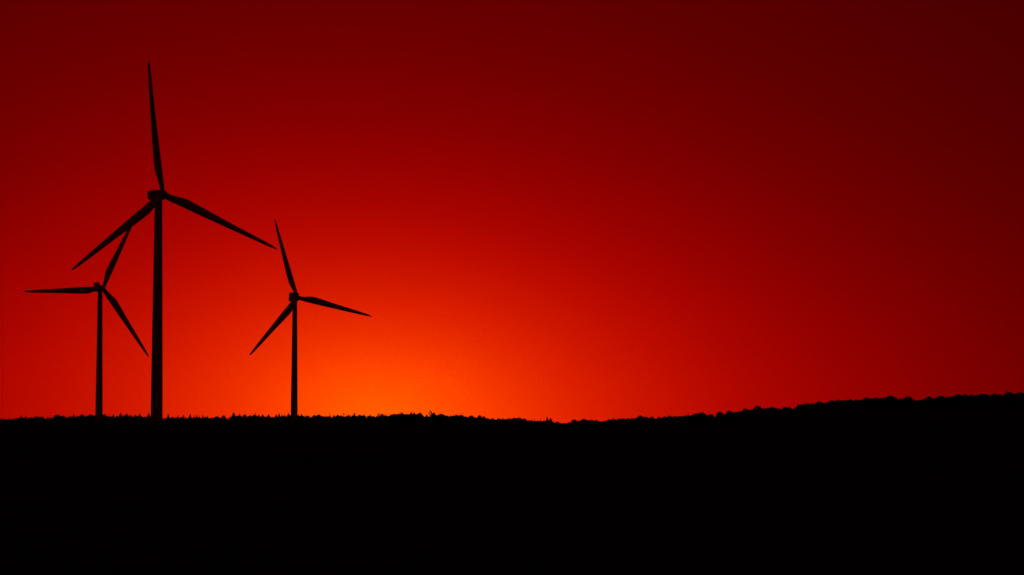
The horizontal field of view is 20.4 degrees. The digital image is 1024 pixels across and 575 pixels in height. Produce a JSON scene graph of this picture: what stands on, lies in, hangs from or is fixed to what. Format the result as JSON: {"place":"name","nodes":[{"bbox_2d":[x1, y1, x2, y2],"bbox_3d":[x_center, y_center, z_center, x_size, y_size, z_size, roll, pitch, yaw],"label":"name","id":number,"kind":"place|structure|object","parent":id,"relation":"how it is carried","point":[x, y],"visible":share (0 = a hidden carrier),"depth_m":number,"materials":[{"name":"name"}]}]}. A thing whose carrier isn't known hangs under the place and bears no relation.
{"place":"outdoors","nodes":[
{"label":"outdoors","id":0,"kind":"place"},
{"bbox_2d":[0,401,1023,574],"bbox_3d":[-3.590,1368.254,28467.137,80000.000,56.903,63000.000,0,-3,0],"label":"ground","id":1,"kind":"structure","parent":0,"point":[905,490],"depth_m":64.67,"materials":[{"name":"black plant"}]},
{"bbox_2d":[53,415,59,420],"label":"broadleaf tree","id":2,"kind":"object","parent":1,"relation":"on","point":[57,417],"visible":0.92,"depth_m":4171.09,"materials":[{"name":"black plant"}]},
{"bbox_2d":[79,414,84,420],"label":"broadleaf tree","id":3,"kind":"object","parent":1,"relation":"on","point":[81,417],"visible":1,"depth_m":4169.93,"materials":[{"name":"black plant"}]},
{"bbox_2d":[24,227,148,419],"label":"wind turbine","id":4,"kind":"object","parent":1,"relation":"on","point":[101,290],"visible":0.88,"depth_m":1552.49,"materials":[{"name":"paint"}]},
{"bbox_2d":[71,60,276,419],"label":"wind turbine","id":5,"kind":"object","parent":1,"relation":"on","point":[155,197],"visible":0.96,"depth_m":957.46,"materials":[{"name":"paint"}]},
{"bbox_2d":[249,220,370,419],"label":"wind turbine","id":6,"kind":"object","parent":1,"relation":"on","point":[294,297],"visible":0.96,"depth_m":1589.18,"materials":[{"name":"paint"}]},
{"bbox_2d":[0,392,1023,424],"bbox_3d":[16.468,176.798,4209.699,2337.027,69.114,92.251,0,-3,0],"label":"forest","id":7,"kind":"object","parent":1,"relation":"on","point":[811,407],"visible":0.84,"depth_m":4172.40,"materials":[{"name":"black plant"}]},
{"bbox_2d":[698,412,706,419],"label":"broadleaf tree","id":8,"kind":"object","parent":1,"relation":"on","point":[701,414],"visible":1,"depth_m":4176.42,"materials":[{"name":"black plant"}]},
{"bbox_2d":[715,411,723,416],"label":"broadleaf tree","id":9,"kind":"object","parent":1,"relation":"on","point":[719,413],"visible":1,"depth_m":4190.97,"materials":[{"name":"black plant"}]},
{"bbox_2d":[0,0,1023,422],"label":"sky","id":10,"kind":"structure","parent":0,"point":[562,211],"materials":[{"name":"red"}]}
]}

